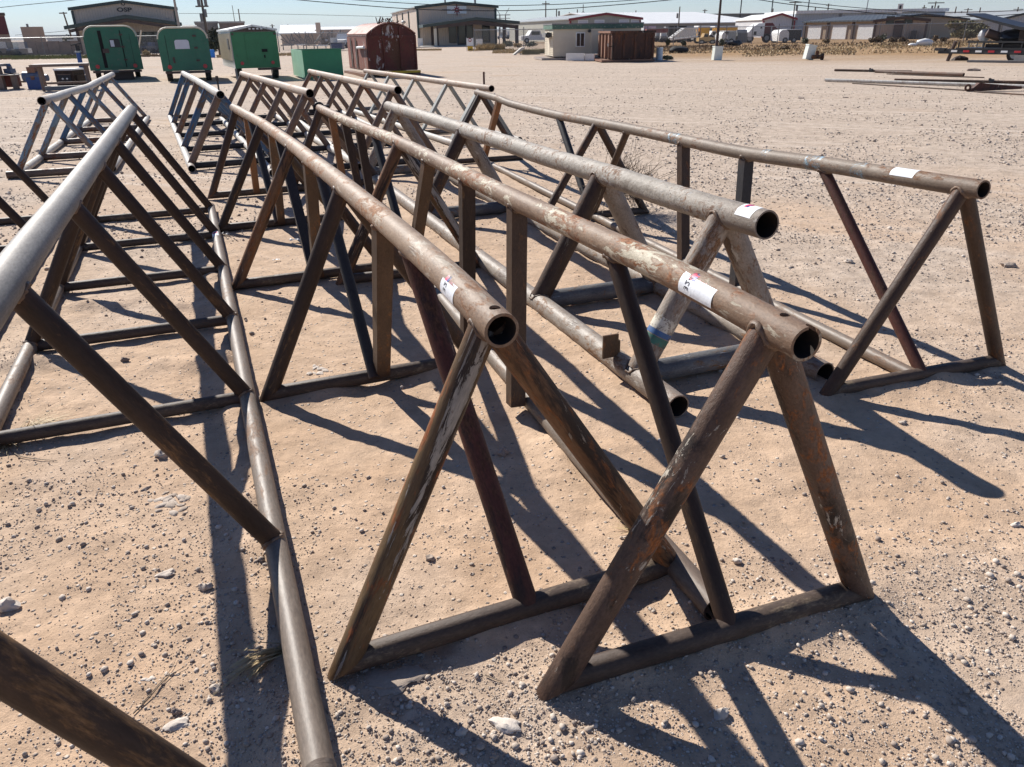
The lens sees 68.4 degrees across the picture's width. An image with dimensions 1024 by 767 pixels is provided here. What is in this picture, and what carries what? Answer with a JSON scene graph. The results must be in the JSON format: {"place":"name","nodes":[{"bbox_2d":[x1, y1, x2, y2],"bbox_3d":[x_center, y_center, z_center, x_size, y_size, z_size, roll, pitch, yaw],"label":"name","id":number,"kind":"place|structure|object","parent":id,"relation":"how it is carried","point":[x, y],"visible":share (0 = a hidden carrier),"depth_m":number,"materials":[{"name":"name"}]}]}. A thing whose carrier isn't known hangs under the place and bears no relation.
{"place":"outdoors","nodes":[
{"label":"outdoors","id":0,"kind":"place"},
{"bbox_2d":[0,13,10,41],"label":"panel building","id":1,"kind":"structure","parent":0,"point":[4,32],"depth_m":94.97,"materials":[{"name":"metal"}]},
{"bbox_2d":[20,24,45,41],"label":"panel building","id":2,"kind":"structure","parent":0,"point":[27,31],"depth_m":94.48,"materials":[{"name":"grey metal"}]},
{"bbox_2d":[0,54,86,59],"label":"verge grass","id":3,"kind":"structure","parent":0,"point":[38,56],"depth_m":73.60,"materials":[{"name":"plant"}]},
{"bbox_2d":[194,21,217,37],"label":"storage block","id":4,"kind":"structure","parent":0,"point":[210,24],"depth_m":113.13,"materials":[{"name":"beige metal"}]},
{"bbox_2d":[218,21,244,28],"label":"storage block","id":5,"kind":"structure","parent":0,"point":[225,24],"depth_m":112.98,"materials":[{"name":"metal"}]},
{"bbox_2d":[179,13,387,16],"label":"power line","id":6,"kind":"object","parent":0,"point":[255,13],"visible":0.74,"depth_m":134.34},
{"bbox_2d":[279,25,317,44],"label":"warehouse","id":7,"kind":"structure","parent":0,"point":[309,29],"depth_m":152.64,"materials":[{"name":"beige metal"}]},
{"bbox_2d":[315,22,356,44],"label":"warehouse","id":8,"kind":"structure","parent":0,"point":[319,28],"depth_m":135.77,"materials":[{"name":"beige metal"}]},
{"bbox_2d":[301,0,667,10],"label":"power line","id":9,"kind":"object","parent":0,"point":[484,10],"visible":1,"depth_m":69.81,"materials":[{"name":"metal"}]},
{"bbox_2d":[359,0,631,5],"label":"power line","id":10,"kind":"object","parent":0,"point":[495,5],"visible":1,"depth_m":75.06,"materials":[{"name":"metal"}]},
{"bbox_2d":[0,39,997,59],"bbox_3d":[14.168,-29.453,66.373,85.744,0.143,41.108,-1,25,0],"label":"dry grass","id":11,"kind":"structure","parent":0,"point":[842,48],"depth_m":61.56,"materials":[{"name":"plant"}]},
{"bbox_2d":[0,32,1023,766],"bbox_3d":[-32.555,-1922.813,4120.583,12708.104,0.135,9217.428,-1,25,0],"label":"ground","id":12,"kind":"structure","parent":0,"point":[356,442],"depth_m":3.31,"materials":[{"name":"gravel"}]},
{"bbox_2d":[0,597,20,612],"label":"stone","id":13,"kind":"object","parent":12,"relation":"on","point":[7,604],"visible":0.99,"depth_m":2.49,"materials":[{"name":"stone"}]},
{"bbox_2d":[0,63,21,89],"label":"work stand","id":14,"kind":"object","parent":12,"relation":"on","point":[10,77],"visible":0.98,"depth_m":28.35,"materials":[{"name":"brown metal"}]},
{"bbox_2d":[10,42,27,54],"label":"yard machine","id":15,"kind":"object","parent":12,"relation":"on","point":[18,50],"visible":0.7,"depth_m":82.27,"materials":[{"name":"grey metal"}]},
{"bbox_2d":[0,147,48,252],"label":"pipe rack","id":16,"kind":"object","parent":12,"relation":"on","point":[13,215],"visible":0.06,"depth_m":7.46,"materials":[{"name":"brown metal"}]},
{"bbox_2d":[21,67,49,88],"bbox_3d":[-18.001,-11.510,28.385,1.003,0.778,0.400,-2,25,-3],"label":"pump unit","id":17,"kind":"object","parent":12,"relation":"on","point":[30,77],"visible":0.71,"depth_m":28.23,"materials":[{"name":"blue metal"}]},
{"bbox_2d":[20,400,80,439],"bbox_3d":[-2.234,0.167,3.641,0.310,0.085,0.333,-15,29,-28],"label":"dry tuft","id":18,"kind":"object","parent":12,"relation":"on","point":[38,422],"visible":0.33,"depth_m":3.67,"materials":[{"name":"plant"}]},
{"bbox_2d":[26,39,78,54],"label":"block wall","id":19,"kind":"structure","parent":12,"relation":"on","point":[37,51],"depth_m":91.89,"materials":[{"name":"grey concrete"}]},
{"bbox_2d":[29,62,91,90],"bbox_3d":[-16.349,-11.180,27.476,1.899,0.898,0.930,-10,27,-19],"label":"steel bench","id":20,"kind":"object","parent":12,"relation":"on","point":[43,82],"visible":0.86,"depth_m":27.25,"materials":[{"name":"metal"}]},
{"bbox_2d":[53,68,86,85],"bbox_3d":[-17.392,-12.092,29.709,0.835,0.613,0.840,1,25,4],"label":"steel cabinet","id":21,"kind":"object","parent":12,"relation":"on","point":[68,74],"visible":0.83,"depth_m":29.41,"materials":[{"name":"grey metal"}]},
{"bbox_2d":[5,72,149,178],"bbox_3d":[-7.572,-4.905,13.560,1.340,1.040,8.772,-10,26,-18],"label":"pipe rack","id":22,"kind":"object","parent":12,"relation":"on","point":[45,102],"visible":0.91,"depth_m":11.62,"materials":[{"name":"metal"}]},
{"bbox_2d":[71,42,86,80],"bbox_3d":[-17.838,-13.162,30.975,0.633,1.573,0.304,-1,25,0],"label":"valve riser","id":23,"kind":"object","parent":12,"relation":"on","point":[78,54],"visible":0.44,"depth_m":30.77,"materials":[{"name":"blue paint"}]},
{"bbox_2d":[82,25,143,79],"bbox_3d":[-18.391,-15.288,34.786,2.156,2.214,4.320,-12,27,-23],"label":"box trailer","id":24,"kind":"object","parent":12,"relation":"on","point":[115,49],"visible":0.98,"depth_m":33.03,"materials":[{"name":"green paint"}]},
{"bbox_2d":[64,0,181,54],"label":"metal building","id":25,"kind":"structure","parent":12,"relation":"on","point":[147,18],"depth_m":90.95,"materials":[{"name":"beige"}]},
{"bbox_2d":[154,568,174,577],"bbox_3d":[-1.213,0.668,2.636,0.071,0.017,0.038,-17,30,-31],"label":"stone","id":26,"kind":"object","parent":12,"relation":"on","point":[167,573],"visible":1,"depth_m":2.63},
{"bbox_2d":[140,486,190,515],"bbox_3d":[-1.426,0.477,3.062,0.295,0.026,0.144,10,27,21],"label":"dried crust","id":27,"kind":"object","parent":12,"relation":"on","point":[169,501],"visible":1,"depth_m":3.05,"materials":[{"name":"stone"}]},
{"bbox_2d":[0,105,336,766],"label":"pipe rack","id":28,"kind":"object","parent":12,"relation":"on","point":[38,689],"visible":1,"depth_m":2.65,"materials":[{"name":"grey metal"}]},
{"bbox_2d":[0,31,347,55],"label":"chain link fence","id":29,"kind":"object","parent":12,"relation":"on","point":[279,40],"visible":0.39,"depth_m":82.14,"materials":[{"name":"silver metal"}]},
{"bbox_2d":[162,716,189,730],"bbox_3d":[-0.916,0.931,2.055,0.070,0.019,0.048,-18,30,-32],"label":"stone","id":30,"kind":"object","parent":12,"relation":"on","point":[176,724],"visible":1,"depth_m":2.05,"materials":[{"name":"stone"}]},
{"bbox_2d":[156,26,212,80],"bbox_3d":[-14.323,-14.470,33.037,1.981,2.088,4.300,-10,27,-19],"label":"box trailer","id":31,"kind":"object","parent":12,"relation":"on","point":[186,49],"visible":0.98,"depth_m":31.21,"materials":[{"name":"green paint"}]},
{"bbox_2d":[195,0,208,39],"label":"utility pole","id":32,"kind":"object","parent":12,"relation":"on","point":[203,15],"visible":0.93,"depth_m":93.81,"materials":[{"name":"brown wood"}]},
{"bbox_2d":[198,582,212,591],"bbox_3d":[-1.048,0.697,2.574,0.053,0.037,0.032,-1,25,0],"label":"stone","id":33,"kind":"object","parent":12,"relation":"on","point":[202,587],"visible":1,"depth_m":2.56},
{"bbox_2d":[207,26,220,54],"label":"juniper tree","id":34,"kind":"object","parent":12,"relation":"on","point":[213,40],"visible":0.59,"depth_m":75.85,"materials":[{"name":"green plant"}]},
{"bbox_2d":[167,71,270,171],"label":"pipe rack","id":35,"kind":"object","parent":12,"relation":"on","point":[217,100],"visible":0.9,"depth_m":12.22,"materials":[{"name":"black metal"}]},
{"bbox_2d":[203,641,282,695],"bbox_3d":[-0.764,0.821,2.198,0.274,0.080,0.116,-23,33,-39],"label":"dry tuft","id":36,"kind":"object","parent":12,"relation":"on","point":[268,655],"visible":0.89,"depth_m":2.22,"materials":[{"name":"plant"}]},
{"bbox_2d":[216,25,280,79],"bbox_3d":[-11.902,-14.978,33.986,1.995,2.132,4.810,-12,27,-22],"label":"box trailer","id":37,"kind":"object","parent":12,"relation":"on","point":[249,46],"visible":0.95,"depth_m":32.06,"materials":[{"name":"green paint"}]},
{"bbox_2d":[219,71,359,175],"bbox_3d":[-4.263,-4.866,13.316,1.270,1.074,8.281,-11,27,-21],"label":"pipe rack","id":38,"kind":"object","parent":12,"relation":"on","point":[295,123],"visible":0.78,"depth_m":12.36,"materials":[{"name":"black metal"}]},
{"bbox_2d":[280,29,343,44],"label":"scrap pile","id":39,"kind":"object","parent":12,"relation":"on","point":[302,39],"visible":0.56,"depth_m":113.29,"materials":[{"name":"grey metal"}]},
{"bbox_2d":[291,48,343,78],"bbox_3d":[-8.544,-14.025,32.913,1.660,1.151,3.700,-10,27,-19],"label":"steel bin","id":40,"kind":"object","parent":12,"relation":"on","point":[328,60],"visible":0.73,"depth_m":31.42,"materials":[{"name":"metal"}]},
{"bbox_2d":[306,364,332,374],"bbox_3d":[-1.074,-0.077,4.245,0.142,0.020,0.157,-1,25,0],"label":"dried crust","id":41,"kind":"object","parent":12,"relation":"on","point":[321,370],"visible":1,"depth_m":4.21,"materials":[{"name":"stone"}]},
{"bbox_2d":[287,69,436,170],"bbox_3d":[-3.069,-5.127,13.835,1.270,1.070,8.571,-10,27,-19],"label":"pipe rack","id":42,"kind":"object","parent":12,"relation":"on","point":[392,91],"visible":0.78,"depth_m":12.44,"materials":[{"name":"black metal"}]},
{"bbox_2d":[344,16,420,76],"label":"skid shed","id":43,"kind":"structure","parent":12,"relation":"on","point":[387,46],"depth_m":32.83,"materials":[{"name":"red paint"}]},
{"bbox_2d":[362,664,428,696],"bbox_3d":[-0.341,0.860,2.189,0.196,0.020,0.118,-1,25,0],"label":"stone","id":44,"kind":"object","parent":12,"relation":"on","point":[398,679],"visible":1,"depth_m":2.19,"materials":[{"name":"stone"}]},
{"bbox_2d":[345,69,521,144],"bbox_3d":[-1.946,-5.854,15.292,1.220,1.120,7.750,-12,27,-22],"label":"pipe rack","id":45,"kind":"object","parent":12,"relation":"on","point":[445,83],"visible":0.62,"depth_m":13.85,"materials":[{"name":"brown metal"}]},
{"bbox_2d":[207,104,675,679],"bbox_3d":[-1.484,-1.260,5.475,1.257,1.097,8.055,-11,27,-20],"label":"pipe rack","id":46,"kind":"object","parent":12,"relation":"on","point":[419,262],"visible":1,"depth_m":2.44,"materials":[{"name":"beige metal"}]},
{"bbox_2d":[390,0,519,47],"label":"metal building","id":47,"kind":"structure","parent":12,"relation":"on","point":[437,27],"depth_m":101.77,"materials":[{"name":"beige"}]},
{"bbox_2d":[448,27,456,42],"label":"window","id":48,"kind":"structure","parent":47,"relation":"in","point":[452,30],"depth_m":102.57,"materials":[{"name":"glass"}]},
{"bbox_2d":[457,25,466,44],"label":"door","id":49,"kind":"structure","parent":47,"relation":"in","point":[461,40],"depth_m":102.80,"materials":[{"name":"black paint"}]},
{"bbox_2d":[482,25,489,41],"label":"window","id":50,"kind":"structure","parent":47,"relation":"in","point":[485,28],"depth_m":103.44,"materials":[{"name":"black paint"}]},
{"bbox_2d":[475,42,505,50],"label":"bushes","id":51,"kind":"object","parent":12,"relation":"on","point":[487,46],"visible":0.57,"depth_m":75.28,"materials":[{"name":"beige plant"}]},
{"bbox_2d":[488,716,520,733],"bbox_3d":[-0.021,0.928,2.046,0.091,0.030,0.056,-1,25,0],"label":"stone","id":52,"kind":"object","parent":12,"relation":"on","point":[506,725],"visible":1,"depth_m":2.04,"materials":[{"name":"stone"}]},
{"bbox_2d":[474,27,544,48],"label":"chain link fence","id":53,"kind":"object","parent":12,"relation":"on","point":[523,35],"visible":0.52,"depth_m":77.20,"materials":[{"name":"silver metal"}]},
{"bbox_2d":[0,125,1023,766],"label":"grit","id":54,"kind":"object","parent":12,"relation":"on","point":[540,577],"visible":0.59,"depth_m":2.42,"materials":[{"name":"gravel"}]},
{"bbox_2d":[519,30,544,42],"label":"parked pickup","id":55,"kind":"object","parent":12,"relation":"on","point":[532,34],"visible":0.46,"depth_m":116.75,"materials":[{"name":"white metal"}]},
{"bbox_2d":[566,53,597,60],"bbox_3d":[4.358,-20.346,46.909,1.834,0.420,0.800,11,27,23],"label":"pallet frame","id":56,"kind":"object","parent":12,"relation":"on","point":[577,57],"visible":1,"depth_m":46.60,"materials":[{"name":"white"}]},
{"bbox_2d":[295,102,873,700],"bbox_3d":[-0.768,-1.308,5.579,1.210,1.080,8.452,-10,26,-18],"label":"pipe rack","id":57,"kind":"object","parent":12,"relation":"on","point":[781,346],"visible":0.98,"depth_m":2.28,"materials":[{"name":"brown metal"}]},
{"bbox_2d":[534,22,643,59],"bbox_3d":[4.968,-22.670,49.866,6.631,2.109,3.620,-4,25,-6],"label":"office cabin","id":58,"kind":"object","parent":12,"relation":"on","point":[562,40],"visible":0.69,"depth_m":48.28,"materials":[{"name":"beige"}]},
{"bbox_2d":[576,32,584,46],"bbox_3d":[4.374,-22.028,48.275,0.584,0.846,0.070,-4,25,-6],"label":"window","id":59,"kind":"structure","parent":58,"relation":"in","point":[580,36],"depth_m":48.26,"materials":[{"name":"white glass"}]},
{"bbox_2d":[590,29,602,57],"bbox_3d":[5.448,-21.860,48.493,0.769,1.788,0.090,-4,25,-6],"label":"door","id":60,"kind":"structure","parent":58,"relation":"in","point":[594,32],"depth_m":48.40,"materials":[{"name":"beige"}]},
{"bbox_2d":[361,101,833,417],"bbox_3d":[-0.237,-1.857,6.886,1.085,0.941,7.831,-10,27,-19],"label":"pipe rack","id":61,"kind":"object","parent":12,"relation":"on","point":[730,225],"visible":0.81,"depth_m":4.63,"materials":[{"name":"metal"}]},
{"bbox_2d":[559,139,676,214],"bbox_3d":[1.104,-2.113,7.641,1.322,0.690,1.141,-1,25,0],"label":"tumbleweed","id":62,"kind":"object","parent":12,"relation":"on","point":[636,170],"visible":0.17,"depth_m":7.60,"materials":[{"name":"plant"}]},
{"bbox_2d":[594,30,655,61],"bbox_3d":[6.652,-20.511,45.739,3.154,1.639,4.400,-2,25,-3],"label":"rolloff container","id":63,"kind":"object","parent":12,"relation":"on","point":[623,46],"visible":0.99,"depth_m":44.02,"materials":[{"name":"metal"}]},
{"bbox_2d":[561,12,740,30],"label":"warehouse","id":64,"kind":"structure","parent":12,"relation":"on","point":[661,20],"depth_m":187.20,"materials":[{"name":"beige metal"}]},
{"bbox_2d":[669,46,688,52],"bbox_3d":[13.044,-26.055,58.876,1.575,0.636,1.002,-1,25,0],"label":"tyre scrap","id":65,"kind":"object","parent":12,"relation":"on","point":[680,49],"visible":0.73,"depth_m":58.57,"materials":[{"name":"rubber"}]},
{"bbox_2d":[669,28,698,39],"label":"van","id":66,"kind":"object","parent":12,"relation":"on","point":[694,31],"visible":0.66,"depth_m":90.89,"materials":[{"name":"white metal"}]},
{"bbox_2d":[696,33,714,43],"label":"pickup truck","id":67,"kind":"object","parent":12,"relation":"on","point":[704,35],"visible":0.61,"depth_m":88.40,"materials":[{"name":"beige metal"}]},
{"bbox_2d":[711,46,723,59],"bbox_3d":[11.950,-19.230,43.859,0.527,0.748,0.430,-2,25,-9],"label":"concrete base","id":68,"kind":"object","parent":12,"relation":"on","point":[717,52],"visible":0.93,"depth_m":43.71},
{"bbox_2d":[715,0,721,45],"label":"light pole","id":69,"kind":"object","parent":12,"relation":"on","point":[718,26],"visible":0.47,"depth_m":72.31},
{"bbox_2d":[713,707,728,720],"bbox_3d":[0.573,0.904,2.063,0.044,0.038,0.039,-1,25,0],"label":"stone","id":70,"kind":"object","parent":12,"relation":"on","point":[721,713],"visible":1,"depth_m":2.06,"materials":[{"name":"stone"}]},
{"bbox_2d":[709,26,737,36],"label":"box truck","id":71,"kind":"object","parent":12,"relation":"on","point":[723,28],"visible":0.22,"depth_m":96.17,"materials":[{"name":"yellow paint"}]},
{"bbox_2d":[715,31,735,41],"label":"cargo trailer","id":72,"kind":"object","parent":12,"relation":"on","point":[729,37],"visible":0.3,"depth_m":85.59,"materials":[{"name":"white metal"}]},
{"bbox_2d":[457,89,1005,395],"bbox_3d":[0.828,-2.095,7.230,1.234,1.052,8.302,-9,26,-16],"label":"pipe rack","id":73,"kind":"object","parent":12,"relation":"on","point":[965,193],"visible":0.92,"depth_m":4.12,"materials":[{"name":"brown metal"}]},
{"bbox_2d":[746,23,777,42],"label":"semi truck","id":74,"kind":"object","parent":12,"relation":"on","point":[763,30],"visible":0.48,"depth_m":90.93,"materials":[{"name":"white metal"}]},
{"bbox_2d":[770,29,801,42],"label":"cargo trailer","id":75,"kind":"object","parent":12,"relation":"on","point":[789,35],"visible":0.86,"depth_m":87.46,"materials":[{"name":"white metal"}]},
{"bbox_2d":[802,44,817,59],"bbox_3d":[16.914,-18.830,42.807,0.516,0.770,0.420,4,24,-12],"label":"barrel","id":76,"kind":"object","parent":12,"relation":"on","point":[809,50],"visible":0.96,"depth_m":42.66,"materials":[{"name":"plastic"}]},
{"bbox_2d":[647,21,1023,44],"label":"chain link fence","id":77,"kind":"object","parent":12,"relation":"on","point":[784,28],"visible":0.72,"depth_m":83.95,"materials":[{"name":"silver metal"}]},
{"bbox_2d":[734,8,948,37],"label":"metal building","id":78,"kind":"structure","parent":12,"relation":"on","point":[784,18],"depth_m":135.50,"materials":[{"name":"white"}]},
{"bbox_2d":[834,68,911,71],"bbox_3d":[14.477,-12.583,30.297,2.990,0.180,0.154,20,32,38],"label":"loose pipe","id":79,"kind":"object","parent":12,"relation":"on","point":[859,70],"visible":0.73,"depth_m":30.59,"materials":[{"name":"brown metal"}]},
{"bbox_2d":[802,13,970,38],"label":"metal building","id":80,"kind":"structure","parent":12,"relation":"on","point":[848,21],"depth_m":104.86,"materials":[{"name":"beige"}]},
{"bbox_2d":[807,26,821,38],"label":"roll door","id":81,"kind":"structure","parent":80,"relation":"in","point":[810,28],"depth_m":110.70,"materials":[{"name":"white metal"}]},
{"bbox_2d":[831,25,847,38],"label":"roll door","id":82,"kind":"structure","parent":80,"relation":"in","point":[839,35],"depth_m":106.32,"materials":[{"name":"white metal"}]},
{"bbox_2d":[858,25,873,38],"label":"roll door","id":83,"kind":"structure","parent":80,"relation":"in","point":[863,30],"depth_m":102.01,"materials":[{"name":"white metal"}]},
{"bbox_2d":[872,4,930,38],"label":"metal building","id":84,"kind":"structure","parent":12,"relation":"on","point":[900,21],"depth_m":98.98,"materials":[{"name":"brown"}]},
{"bbox_2d":[892,21,903,38],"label":"door","id":85,"kind":"structure","parent":84,"relation":"in","point":[900,23],"depth_m":99.34,"materials":[{"name":"black paint"}]},
{"bbox_2d":[852,83,964,90],"bbox_3d":[11.856,-8.930,22.657,0.036,0.036,4.045,-12,27,-22],"label":"loose pipe","id":86,"kind":"object","parent":12,"relation":"on","point":[910,86],"visible":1,"depth_m":22.49,"materials":[{"name":"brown metal"}]},
{"bbox_2d":[875,70,964,75],"bbox_3d":[15.177,-11.618,28.191,0.120,0.120,3.467,-16,29,-29],"label":"loose pipe","id":87,"kind":"object","parent":12,"relation":"on","point":[922,73],"visible":0.92,"depth_m":28.05,"materials":[{"name":"metal"}]},
{"bbox_2d":[908,38,932,45],"bbox_3d":[35.377,-29.486,65.126,2.134,0.692,0.753,-1,25,0],"label":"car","id":88,"kind":"object","parent":12,"relation":"on","point":[923,42],"visible":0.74,"depth_m":64.93,"materials":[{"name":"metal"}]},
{"bbox_2d":[824,78,1023,87],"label":"loose pipe","id":89,"kind":"object","parent":12,"relation":"on","point":[900,82],"visible":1,"depth_m":23.69,"materials":[{"name":"metal"}]},
{"bbox_2d":[889,74,983,77],"bbox_3d":[15.196,-11.106,27.190,0.040,0.040,3.546,-17,30,-31],"label":"loose pipe","id":90,"kind":"object","parent":12,"relation":"on","point":[938,75],"visible":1,"depth_m":26.98,"materials":[{"name":"brown metal"}]},
{"bbox_2d":[894,78,1023,83],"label":"loose pipe","id":91,"kind":"object","parent":12,"relation":"on","point":[990,80],"visible":0.66,"depth_m":23.66,"materials":[{"name":"brown metal"}]},
{"bbox_2d":[945,19,989,39],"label":"spreading tree","id":92,"kind":"object","parent":12,"relation":"on","point":[971,22],"visible":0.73,"depth_m":85.55,"materials":[{"name":"green plant"}]},
{"bbox_2d":[934,41,1023,60],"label":"flatbed trailer","id":93,"kind":"object","parent":12,"relation":"on","point":[1015,52],"visible":0.98,"depth_m":36.40,"materials":[{"name":"black paint"}]},
{"bbox_2d":[998,29,1021,43],"bbox_3d":[24.944,-16.210,35.295,1.632,0.866,4.255,-14,28,-27],"label":"scrap heap","id":94,"kind":"object","parent":93,"relation":"on","point":[1010,35],"visible":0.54,"depth_m":35.99,"materials":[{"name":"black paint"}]},
{"bbox_2d":[984,28,1000,40],"bbox_3d":[23.534,-16.855,36.564,1.116,0.709,0.400,6,26,14],"label":"brown roll","id":95,"kind":"object","parent":94,"relation":"on","point":[992,34],"visible":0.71,"depth_m":36.45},
{"bbox_2d":[946,11,1023,31],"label":"metal building","id":96,"kind":"structure","parent":12,"relation":"on","point":[1005,14],"depth_m":131.18,"materials":[{"name":"white"}]},
{"bbox_2d":[966,13,1023,29],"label":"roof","id":97,"kind":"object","parent":96,"relation":"attached to","point":[1014,24],"visible":1,"depth_m":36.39,"materials":[{"name":"black paint"}]},
{"bbox_2d":[964,83,1021,91],"bbox_3d":[13.322,-8.226,20.879,1.621,0.220,0.120,-2,25,-3],"label":"pipe","id":98,"kind":"object","parent":12,"relation":"on","point":[982,87],"visible":0.99,"depth_m":20.83,"materials":[{"name":"metal"}]},
{"bbox_2d":[967,60,1023,62],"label":"steel channel","id":99,"kind":"object","parent":12,"relation":"on","point":[995,61],"visible":0.89,"depth_m":35.81,"materials":[{"name":"metal"}]},
{"bbox_2d":[1000,13,1023,31],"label":"metal building","id":100,"kind":"structure","parent":12,"relation":"on","point":[1020,17],"depth_m":124.86,"materials":[{"name":"grey"}]},
{"bbox_2d":[0,66,1023,244],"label":"gravel","id":101,"kind":"structure","parent":0,"point":[647,205],"depth_m":10.35,"materials":[{"name":"gravel"}]},
{"bbox_2d":[0,0,1023,36],"label":"sky","id":102,"kind":"structure","parent":0,"point":[45,15],"materials":[{"name":"blue"}]},
{"bbox_2d":[10,11,1019,39],"bbox_3d":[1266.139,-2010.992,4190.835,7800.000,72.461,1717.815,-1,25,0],"label":"hills","id":103,"kind":"structure","parent":0,"point":[17,38],"depth_m":3951.05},
{"bbox_2d":[509,12,642,41],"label":"metal building","id":104,"kind":"structure","parent":0,"point":[538,23],"depth_m":117.74,"materials":[{"name":"grey"}]},
{"bbox_2d":[668,26,686,42],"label":"tank battery","id":105,"kind":"object","parent":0,"point":[671,28],"visible":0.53,"depth_m":101.20,"materials":[{"name":"black paint"}]},
{"bbox_2d":[715,0,809,17],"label":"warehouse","id":106,"kind":"structure","parent":0,"point":[740,15],"depth_m":227.83,"materials":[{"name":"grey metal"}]},
{"bbox_2d":[761,0,1023,16],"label":"power line","id":107,"kind":"object","parent":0,"point":[883,13],"visible":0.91,"depth_m":85.57,"materials":[{"name":"metal"}]},
{"bbox_2d":[786,0,1019,12],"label":"power line","id":108,"kind":"object","parent":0,"point":[902,10],"visible":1,"depth_m":89.93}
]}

